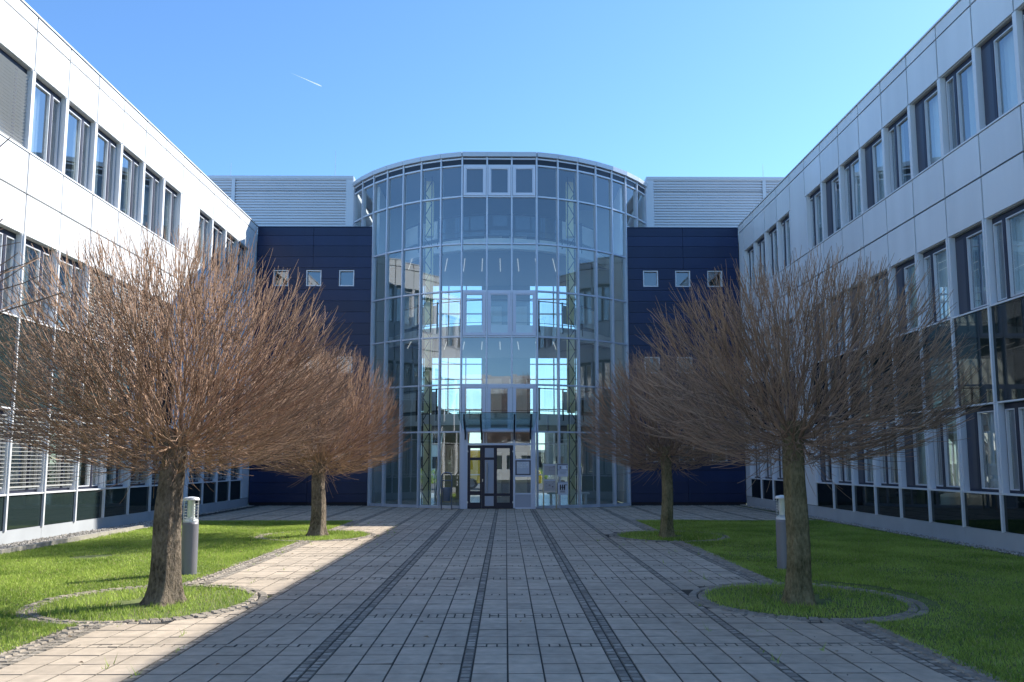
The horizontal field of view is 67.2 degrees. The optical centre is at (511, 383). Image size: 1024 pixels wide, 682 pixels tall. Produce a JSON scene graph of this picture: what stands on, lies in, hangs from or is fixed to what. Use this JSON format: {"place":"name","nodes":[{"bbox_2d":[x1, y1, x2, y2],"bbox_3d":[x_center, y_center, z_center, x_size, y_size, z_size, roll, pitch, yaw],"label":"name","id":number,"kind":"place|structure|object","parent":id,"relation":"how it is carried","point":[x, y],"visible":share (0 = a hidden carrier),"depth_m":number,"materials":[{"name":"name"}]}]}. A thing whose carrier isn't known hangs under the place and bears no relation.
{"place":"outdoors","nodes":[
{"label":"outdoors","id":0,"kind":"place"},
{"bbox_2d":[0,0,257,544],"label":"office wing","id":1,"kind":"structure","parent":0,"point":[89,145],"depth_m":17.89,"materials":[{"name":"white metal"}]},
{"bbox_2d":[0,410,7,488],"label":"window","id":2,"kind":"structure","parent":1,"relation":"in","point":[1,411],"depth_m":15.02,"materials":[{"name":"grey metal"}]},
{"bbox_2d":[0,227,15,312],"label":"window","id":3,"kind":"structure","parent":1,"relation":"in","point":[4,234],"depth_m":15.20,"materials":[{"name":"grey"}]},
{"bbox_2d":[0,49,28,147],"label":"window","id":4,"kind":"structure","parent":1,"relation":"in","point":[14,68],"depth_m":15.34,"materials":[{"name":"grey"}]},
{"bbox_2d":[9,411,43,492],"bbox_3d":[-9.975,1.387,15.712,0.165,1.660,1.116,0,-6,0],"label":"window","id":5,"kind":"structure","parent":1,"relation":"in","point":[26,455],"depth_m":15.84,"materials":[{"name":"grey"}]},
{"bbox_2d":[20,239,51,322],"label":"window","id":6,"kind":"structure","parent":1,"relation":"in","point":[38,249],"depth_m":16.23,"materials":[{"name":"grey"}]},
{"bbox_2d":[31,78,60,168],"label":"window","id":7,"kind":"structure","parent":1,"relation":"in","point":[51,96],"depth_m":16.57,"materials":[{"name":"grey"}]},
{"bbox_2d":[46,415,74,490],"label":"window","id":8,"kind":"structure","parent":1,"relation":"in","point":[60,466],"depth_m":17.04,"materials":[{"name":"grey metal"}]},
{"bbox_2d":[42,256,81,331],"bbox_3d":[-10.094,-2.015,17.287,0.263,1.710,1.116,0,-6,0],"label":"window","id":9,"kind":"structure","parent":1,"relation":"in","point":[70,263],"depth_m":17.50,"materials":[{"name":"grey"}]},
{"bbox_2d":[52,102,90,187],"bbox_3d":[-10.094,-5.432,17.639,0.263,1.760,1.116,0,-6,0],"label":"window","id":10,"kind":"structure","parent":1,"relation":"in","point":[79,122],"depth_m":17.86,"materials":[{"name":"grey"}]},
{"bbox_2d":[78,419,100,488],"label":"window","id":11,"kind":"structure","parent":1,"relation":"in","point":[88,485],"depth_m":18.24,"materials":[{"name":"grey"}]},
{"bbox_2d":[87,270,109,340],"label":"window","id":12,"kind":"structure","parent":1,"relation":"in","point":[91,270],"depth_m":18.60,"materials":[{"name":"grey"}]},
{"bbox_2d":[94,129,115,204],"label":"window","id":13,"kind":"structure","parent":1,"relation":"in","point":[108,142],"depth_m":19.01,"materials":[{"name":"grey"}]},
{"bbox_2d":[93,420,125,487],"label":"window","id":14,"kind":"structure","parent":1,"relation":"in","point":[114,474],"depth_m":19.52,"materials":[{"name":"grey glass"}]},
{"bbox_2d":[109,147,138,220],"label":"window","id":15,"kind":"structure","parent":1,"relation":"in","point":[130,161],"depth_m":20.28,"materials":[{"name":"grey"}]},
{"bbox_2d":[116,283,133,347],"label":"window","id":16,"kind":"structure","parent":1,"relation":"in","point":[124,286],"depth_m":19.86,"materials":[{"name":"grey"}]},
{"bbox_2d":[130,423,148,485],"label":"window","id":17,"kind":"structure","parent":1,"relation":"in","point":[139,475],"depth_m":20.69,"materials":[{"name":"grey"}]},
{"bbox_2d":[143,168,159,233],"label":"window","id":18,"kind":"structure","parent":1,"relation":"in","point":[153,178],"depth_m":21.45,"materials":[{"name":"grey"}]},
{"bbox_2d":[153,182,176,245],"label":"window","id":19,"kind":"structure","parent":1,"relation":"in","point":[170,194],"depth_m":22.70,"materials":[{"name":"grey"}]},
{"bbox_2d":[189,440,200,481],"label":"window","id":20,"kind":"structure","parent":1,"relation":"in","point":[194,477],"depth_m":24.32,"materials":[{"name":"grey"}]},
{"bbox_2d":[198,213,208,265],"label":"window","id":21,"kind":"structure","parent":1,"relation":"in","point":[205,221],"depth_m":25.13,"materials":[{"name":"grey"}]},
{"bbox_2d":[204,434,214,481],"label":"window","id":22,"kind":"structure","parent":1,"relation":"in","point":[209,477],"depth_m":25.55,"materials":[{"name":"grey"}]},
{"bbox_2d":[213,224,221,273],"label":"window","id":23,"kind":"structure","parent":1,"relation":"in","point":[215,227],"depth_m":26.33,"materials":[{"name":"grey"}]},
{"bbox_2d":[218,434,227,480],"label":"window","id":24,"kind":"structure","parent":1,"relation":"in","point":[222,476],"depth_m":26.73,"materials":[{"name":"grey"}]},
{"bbox_2d":[218,233,234,282],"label":"window","id":25,"kind":"structure","parent":1,"relation":"in","point":[231,240],"depth_m":27.65,"materials":[{"name":"grey"}]},
{"bbox_2d":[231,458,239,479],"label":"window","id":26,"kind":"structure","parent":1,"relation":"in","point":[236,469],"depth_m":27.99,"materials":[{"name":"grey"}]},
{"bbox_2d":[239,245,245,288],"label":"window","id":27,"kind":"structure","parent":1,"relation":"in","point":[242,249],"depth_m":28.76,"materials":[{"name":"grey"}]},
{"bbox_2d":[36,587,249,620],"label":"grass patch","id":28,"kind":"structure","parent":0,"point":[126,602],"depth_m":8.71,"materials":[{"name":"grass"}]},
{"bbox_2d":[0,219,361,606],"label":"globe tree","id":29,"kind":"object","parent":28,"relation":"on","point":[177,447],"visible":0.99,"depth_m":8.62,"materials":[{"name":"brown plant"}]},
{"bbox_2d":[0,522,304,649],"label":"lawn","id":30,"kind":"structure","parent":0,"point":[80,557],"depth_m":10.73,"materials":[{"name":"grass"}]},
{"bbox_2d":[181,496,199,574],"bbox_3d":[-4.662,2.204,11.156,0.230,1.130,0.230,0,-6,0],"label":"bollard lamp","id":31,"kind":"object","parent":30,"relation":"on","point":[189,541],"visible":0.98,"depth_m":11.07,"materials":[{"name":"grey metal"}]},
{"bbox_2d":[421,406,451,477],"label":"distant house","id":32,"kind":"structure","parent":0,"point":[434,450],"depth_m":85.65,"materials":[{"name":"white paint"}]},
{"bbox_2d":[0,505,976,681],"bbox_3d":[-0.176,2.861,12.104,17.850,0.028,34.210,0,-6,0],"label":"paving","id":33,"kind":"structure","parent":0,"point":[62,663],"depth_m":7.72,"materials":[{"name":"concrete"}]},
{"bbox_2d":[0,137,62,343],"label":"globe tree","id":34,"kind":"object","parent":33,"relation":"on","point":[21,267],"visible":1,"depth_m":3.21,"materials":[{"name":"brown plant"}]},
{"bbox_2d":[0,525,143,553],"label":"kerb","id":35,"kind":"structure","parent":33,"relation":"on","point":[50,542],"depth_m":15.39,"materials":[{"name":"concrete"}]},
{"bbox_2d":[249,226,371,505],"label":"navy wing","id":36,"kind":"structure","parent":33,"relation":"on","point":[336,261],"depth_m":29.94,"materials":[{"name":"blue metal"}]},
{"bbox_2d":[206,150,371,234],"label":"corrugated hall","id":37,"kind":"structure","parent":36,"relation":"on","point":[292,200],"depth_m":31.64,"materials":[{"name":"metal"}]},
{"bbox_2d":[306,270,321,285],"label":"window","id":38,"kind":"structure","parent":36,"relation":"in","point":[307,271],"depth_m":30.08,"materials":[{"name":"silver metal"}]},
{"bbox_2d":[339,270,353,285],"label":"window","id":39,"kind":"structure","parent":36,"relation":"in","point":[340,271],"depth_m":30.08,"materials":[{"name":"silver metal"}]},
{"bbox_2d":[265,531,356,540],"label":"soil","id":40,"kind":"structure","parent":33,"relation":"on","point":[301,535],"depth_m":16.66,"materials":[{"name":"brown soil"}]},
{"bbox_2d":[223,341,411,536],"bbox_3d":[-4.335,1.242,17.284,4.189,4.369,4.176,0,-6,0],"label":"globe tree","id":41,"kind":"object","parent":40,"relation":"on","point":[322,458],"visible":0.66,"depth_m":17.00,"materials":[{"name":"brown plant"}]},
{"bbox_2d":[441,472,451,509],"bbox_3d":[-2.265,3.708,26.693,0.326,1.312,0.326,-6,-8,44],"label":"litter bin","id":42,"kind":"object","parent":33,"relation":"on","point":[446,493],"visible":1,"depth_m":26.63,"materials":[{"name":"blue"}]},
{"bbox_2d":[102,523,825,677],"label":"weeds","id":43,"kind":"object","parent":33,"relation":"on","point":[392,535],"visible":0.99,"depth_m":7.21,"materials":[{"name":"green plant"}]},
{"bbox_2d":[17,522,975,664],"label":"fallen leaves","id":44,"kind":"object","parent":33,"relation":"on","point":[422,621],"visible":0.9,"depth_m":9.64,"materials":[{"name":"brown plant"}]},
{"bbox_2d":[352,152,646,508],"bbox_3d":[-0.511,-1.461,33.846,12.126,13.080,14.958,0,-6,0],"label":"glass drum","id":45,"kind":"object","parent":33,"relation":"on","point":[505,230],"visible":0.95,"depth_m":30.53,"materials":[{"name":"glass"}]},
{"bbox_2d":[462,385,484,429],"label":"window","id":46,"kind":"structure","parent":45,"relation":"in","point":[464,387],"depth_m":27.63,"materials":[{"name":"silver metal"}]},
{"bbox_2d":[462,292,485,335],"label":"window","id":47,"kind":"structure","parent":45,"relation":"in","point":[464,333],"depth_m":27.95,"materials":[{"name":"silver metal"}]},
{"bbox_2d":[463,166,485,195],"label":"window","id":48,"kind":"structure","parent":45,"relation":"in","point":[465,193],"depth_m":28.46,"materials":[{"name":"silver metal"}]},
{"bbox_2d":[467,445,481,507],"bbox_3d":[-1.318,3.277,27.182,0.497,2.208,0.070,0,-6,0],"label":"door leaf","id":49,"kind":"structure","parent":45,"relation":"in","point":[470,504],"depth_m":27.12,"materials":[{"name":"black"}]},
{"bbox_2d":[466,445,513,507],"bbox_3d":[-0.766,3.274,27.148,1.660,2.208,0.148,0,-6,0],"label":"door leaf","id":50,"kind":"structure","parent":45,"relation":"in","point":[489,493],"depth_m":27.15,"materials":[{"name":"black"}]},
{"bbox_2d":[483,379,501,411],"bbox_3d":[-0.917,0.780,36.178,0.850,2.050,0.048,0,-6,0],"label":"inner door","id":51,"kind":"structure","parent":45,"relation":"in","point":[496,394],"depth_m":36.18,"materials":[{"name":"white paint"}]},
{"bbox_2d":[491,306,501,324],"bbox_3d":[-0.917,-2.652,36.532,0.850,2.050,0.048,0,-6,0],"label":"inner door","id":52,"kind":"structure","parent":45,"relation":"in","point":[496,311],"depth_m":36.57,"materials":[{"name":"white paint"}]},
{"bbox_2d":[487,385,510,429],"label":"window","id":53,"kind":"structure","parent":45,"relation":"in","point":[490,387],"depth_m":27.62,"materials":[{"name":"silver metal"}]},
{"bbox_2d":[497,452,500,496],"bbox_3d":[-0.917,4.210,35.825,0.850,2.050,0.048,0,-6,0],"label":"inner door","id":54,"kind":"structure","parent":45,"relation":"in","point":[498,453],"depth_m":35.81,"materials":[{"name":"white paint"}]},
{"bbox_2d":[488,292,510,335],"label":"window","id":55,"kind":"structure","parent":45,"relation":"in","point":[489,293],"depth_m":27.96,"materials":[{"name":"silver metal"}]},
{"bbox_2d":[488,166,510,195],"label":"window","id":56,"kind":"structure","parent":45,"relation":"in","point":[490,168],"depth_m":28.48,"materials":[{"name":"silver metal"}]},
{"bbox_2d":[509,452,526,496],"bbox_3d":[0.283,4.211,35.835,0.850,2.050,0.048,0,-6,0],"label":"inner door","id":57,"kind":"structure","parent":45,"relation":"in","point":[520,482],"depth_m":35.78,"materials":[{"name":"white paint"}]},
{"bbox_2d":[509,379,526,413],"bbox_3d":[0.283,0.781,36.188,0.850,2.050,0.048,0,-6,0],"label":"inner door","id":58,"kind":"structure","parent":45,"relation":"in","point":[521,394],"depth_m":36.18,"materials":[{"name":"white paint"}]},
{"bbox_2d":[516,306,526,324],"bbox_3d":[0.283,-2.651,36.541,0.850,2.050,0.048,0,-6,0],"label":"inner door","id":59,"kind":"structure","parent":45,"relation":"in","point":[521,311],"depth_m":36.58,"materials":[{"name":"white paint"}]},
{"bbox_2d":[513,166,534,195],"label":"window","id":60,"kind":"structure","parent":45,"relation":"in","point":[515,168],"depth_m":28.48,"materials":[{"name":"silver metal"}]},
{"bbox_2d":[513,385,535,430],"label":"window","id":61,"kind":"structure","parent":45,"relation":"in","point":[515,387],"depth_m":27.64,"materials":[{"name":"silver metal"}]},
{"bbox_2d":[513,292,535,335],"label":"window","id":62,"kind":"structure","parent":45,"relation":"in","point":[514,293],"depth_m":27.97,"materials":[{"name":"silver metal"}]},
{"bbox_2d":[0,520,1006,681],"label":"cobble edging","id":63,"kind":"object","parent":33,"relation":"on","point":[871,627],"visible":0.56,"depth_m":8.24,"materials":[{"name":"grey stone"}]},
{"bbox_2d":[543,463,567,509],"bbox_3d":[1.502,3.557,26.689,0.880,1.610,0.053,0,-6,0],"label":"sign stand","id":64,"kind":"object","parent":33,"relation":"on","point":[553,485],"visible":1,"depth_m":26.69,"materials":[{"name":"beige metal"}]},
{"bbox_2d":[627,227,745,504],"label":"navy wing","id":65,"kind":"structure","parent":33,"relation":"on","point":[661,261],"depth_m":30.05,"materials":[{"name":"blue metal"}]},
{"bbox_2d":[737,505,1022,557],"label":"gravel bed","id":66,"kind":"object","parent":33,"relation":"on","point":[888,532],"visible":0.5,"depth_m":17.07,"materials":[{"name":"grey gravel"}]},
{"label":"gravel bed","id":67,"kind":"structure","parent":33,"relation":"on","visible":0},
{"bbox_2d":[0,505,1023,675],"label":"gravel","id":68,"kind":"structure","parent":67,"relation":"on","point":[150,523],"depth_m":17.19,"materials":[{"name":"grey gravel"}]},
{"bbox_2d":[0,505,980,681],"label":"paving strip","id":69,"kind":"object","parent":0,"point":[621,672],"visible":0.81,"depth_m":7.72,"materials":[{"name":"grey stone"}]},
{"bbox_2d":[24,0,956,449],"label":"sky","id":70,"kind":"structure","parent":0,"point":[643,89],"materials":[{"name":"blue"}]},
{"bbox_2d":[420,484,581,491],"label":"road","id":71,"kind":"structure","parent":0,"point":[477,488],"depth_m":49.67,"materials":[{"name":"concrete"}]},
{"bbox_2d":[470,451,541,488],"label":"delivery van","id":72,"kind":"object","parent":71,"relation":"on","point":[474,469],"visible":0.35,"depth_m":48.70,"materials":[{"name":"yellow"}]},
{"bbox_2d":[547,466,581,485],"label":"parked car","id":73,"kind":"object","parent":71,"relation":"on","point":[564,479],"visible":0.07,"depth_m":45.82,"materials":[{"name":"white"}]},
{"bbox_2d":[470,450,544,476],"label":"warehouse","id":74,"kind":"structure","parent":0,"point":[541,456],"depth_m":94.52,"materials":[{"name":"silver metal"}]},
{"bbox_2d":[0,519,1023,681],"bbox_3d":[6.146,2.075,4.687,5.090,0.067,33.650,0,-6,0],"label":"lawn","id":75,"kind":"structure","parent":0,"point":[929,602],"depth_m":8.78,"materials":[{"name":"plant"}]},
{"bbox_2d":[775,495,786,568],"bbox_3d":[4.124,2.260,11.694,0.230,1.130,0.230,0,-6,0],"label":"bollard lamp","id":76,"kind":"object","parent":75,"relation":"on","point":[781,546],"visible":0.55,"depth_m":11.62,"materials":[{"name":"grey metal"}]},
{"bbox_2d":[545,414,581,477],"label":"distant house","id":77,"kind":"structure","parent":0,"point":[549,453],"depth_m":81.80,"materials":[{"name":"white"}]},
{"bbox_2d":[618,532,702,540],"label":"soil","id":78,"kind":"structure","parent":0,"point":[656,535],"depth_m":16.89,"materials":[{"name":"brown soil"}]},
{"bbox_2d":[574,348,755,537],"bbox_3d":[3.395,1.278,16.888,4.104,4.217,4.012,0,-6,0],"label":"globe tree","id":79,"kind":"object","parent":78,"relation":"on","point":[666,454],"visible":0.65,"depth_m":16.62,"materials":[{"name":"brown plant"}]},
{"bbox_2d":[706,585,908,618],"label":"grass patch","id":80,"kind":"structure","parent":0,"point":[818,600],"depth_m":8.83,"materials":[{"name":"grass"}]},
{"bbox_2d":[619,243,990,605],"bbox_3d":[3.330,0.500,9.074,4.121,4.164,4.101,0,-6,0],"label":"globe tree","id":81,"kind":"object","parent":80,"relation":"on","point":[794,434],"visible":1,"depth_m":8.62,"materials":[{"name":"brown plant"}]},
{"bbox_2d":[737,0,1023,552],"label":"office wing","id":82,"kind":"structure","parent":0,"point":[913,156],"depth_m":16.72,"materials":[{"name":"white metal"}]},
{"bbox_2d":[627,177,783,234],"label":"corrugated hall","id":83,"kind":"structure","parent":82,"relation":"on","point":[703,201],"depth_m":31.78,"materials":[{"name":"metal"}]},
{"bbox_2d":[747,247,754,292],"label":"window","id":84,"kind":"structure","parent":82,"relation":"in","point":[750,256],"depth_m":29.17,"materials":[{"name":"grey"}]},
{"bbox_2d":[753,436,759,477],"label":"window","id":85,"kind":"structure","parent":82,"relation":"in","point":[756,467],"depth_m":28.40,"materials":[{"name":"grey"}]},
{"bbox_2d":[758,237,764,280],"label":"window","id":86,"kind":"structure","parent":82,"relation":"in","point":[760,244],"depth_m":27.95,"materials":[{"name":"grey"}]},
{"bbox_2d":[764,440,771,478],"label":"window","id":87,"kind":"structure","parent":82,"relation":"in","point":[768,472],"depth_m":27.21,"materials":[{"name":"grey"}]},
{"bbox_2d":[769,227,784,276],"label":"window","id":88,"kind":"structure","parent":82,"relation":"in","point":[773,233],"depth_m":26.82,"materials":[{"name":"grey"}]},
{"bbox_2d":[776,430,782,479],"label":"window","id":89,"kind":"structure","parent":82,"relation":"in","point":[780,473],"depth_m":26.02,"materials":[{"name":"grey"}]},
{"bbox_2d":[781,215,790,267],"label":"window","id":90,"kind":"structure","parent":82,"relation":"in","point":[785,228],"depth_m":25.57,"materials":[{"name":"grey"}]},
{"bbox_2d":[810,188,822,246],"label":"window","id":91,"kind":"structure","parent":82,"relation":"in","point":[815,205],"depth_m":23.14,"materials":[{"name":"grey"}]},
{"bbox_2d":[820,431,831,482],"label":"window","id":92,"kind":"structure","parent":82,"relation":"in","point":[826,479],"depth_m":22.35,"materials":[{"name":"grey"}]},
{"bbox_2d":[826,173,838,236],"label":"window","id":93,"kind":"structure","parent":82,"relation":"in","point":[830,184],"depth_m":21.90,"materials":[{"name":"grey"}]},
{"bbox_2d":[831,296,844,353],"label":"window","id":94,"kind":"structure","parent":82,"relation":"in","point":[839,321],"depth_m":21.54,"materials":[{"name":"grey"}]},
{"bbox_2d":[837,422,851,483],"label":"window","id":95,"kind":"structure","parent":82,"relation":"in","point":[846,472],"depth_m":21.18,"materials":[{"name":"grey glass"}]},
{"bbox_2d":[844,154,860,222],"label":"window","id":96,"kind":"structure","parent":82,"relation":"in","point":[853,166],"depth_m":20.70,"materials":[{"name":"grey"}]},
{"bbox_2d":[850,286,878,348],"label":"window","id":97,"kind":"structure","parent":82,"relation":"in","point":[861,286],"depth_m":20.34,"materials":[{"name":"grey"}]},
{"bbox_2d":[857,423,885,484],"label":"window","id":98,"kind":"structure","parent":82,"relation":"in","point":[865,477],"depth_m":19.95,"materials":[{"name":"grey"}]},
{"bbox_2d":[865,131,895,208],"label":"window","id":99,"kind":"structure","parent":82,"relation":"in","point":[873,152],"depth_m":19.49,"materials":[{"name":"grey"}]},
{"bbox_2d":[871,272,890,337],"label":"window","id":100,"kind":"structure","parent":82,"relation":"in","point":[880,287],"depth_m":19.09,"materials":[{"name":"grey"}]},
{"bbox_2d":[878,417,898,485],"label":"window","id":101,"kind":"structure","parent":82,"relation":"in","point":[890,473],"depth_m":18.75,"materials":[{"name":"grey"}]},
{"bbox_2d":[888,112,907,191],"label":"window","id":102,"kind":"structure","parent":82,"relation":"in","point":[898,128],"depth_m":18.29,"materials":[{"name":"grey"}]},
{"bbox_2d":[896,258,931,331],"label":"window","id":103,"kind":"structure","parent":82,"relation":"in","point":[906,269],"depth_m":17.91,"materials":[{"name":"grey"}]},
{"bbox_2d":[903,413,940,487],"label":"window","id":104,"kind":"structure","parent":82,"relation":"in","point":[916,477],"depth_m":17.52,"materials":[{"name":"grey glass"}]},
{"bbox_2d":[915,85,953,172],"bbox_3d":[9.246,-5.564,16.843,0.263,1.760,1.116,0,-6,0],"label":"window","id":105,"kind":"structure","parent":82,"relation":"in","point":[926,110],"depth_m":17.04,"materials":[{"name":"grey"}]},
{"bbox_2d":[923,243,949,324],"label":"window","id":106,"kind":"structure","parent":82,"relation":"in","point":[938,259],"depth_m":16.68,"materials":[{"name":"grey"}]},
{"bbox_2d":[933,410,959,489],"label":"window","id":107,"kind":"structure","parent":82,"relation":"in","point":[944,445],"depth_m":16.26,"materials":[{"name":"grey"}]},
{"bbox_2d":[945,55,976,150],"bbox_3d":[9.256,-5.689,15.630,0.263,1.760,1.115,0,-6,0],"label":"window","id":108,"kind":"structure","parent":82,"relation":"in","point":[955,75],"depth_m":15.76,"materials":[{"name":"grey"}]},
{"bbox_2d":[955,225,986,314],"bbox_3d":[9.256,-2.272,15.278,0.263,1.710,1.115,0,-6,0],"label":"window","id":109,"kind":"structure","parent":82,"relation":"in","point":[964,243],"depth_m":15.51,"materials":[{"name":"grey"}]},
{"bbox_2d":[965,405,998,491],"bbox_3d":[9.256,1.229,14.918,0.263,1.710,1.115,0,-6,0],"label":"window","id":110,"kind":"structure","parent":82,"relation":"in","point":[981,443],"depth_m":15.10,"materials":[{"name":"grey glass"}]},
{"bbox_2d":[981,20,1017,125],"bbox_3d":[9.266,-5.814,14.417,0.263,1.760,1.115,0,-6,0],"label":"window","id":111,"kind":"structure","parent":82,"relation":"in","point":[997,54],"depth_m":14.60,"materials":[{"name":"grey"}]},
{"bbox_2d":[992,204,1023,302],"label":"window","id":112,"kind":"structure","parent":82,"relation":"in","point":[1012,221],"depth_m":14.25,"materials":[{"name":"grey"}]},
{"bbox_2d":[1004,401,1023,493],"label":"window","id":113,"kind":"structure","parent":82,"relation":"in","point":[1018,407],"depth_m":13.95,"materials":[{"name":"grey glass"}]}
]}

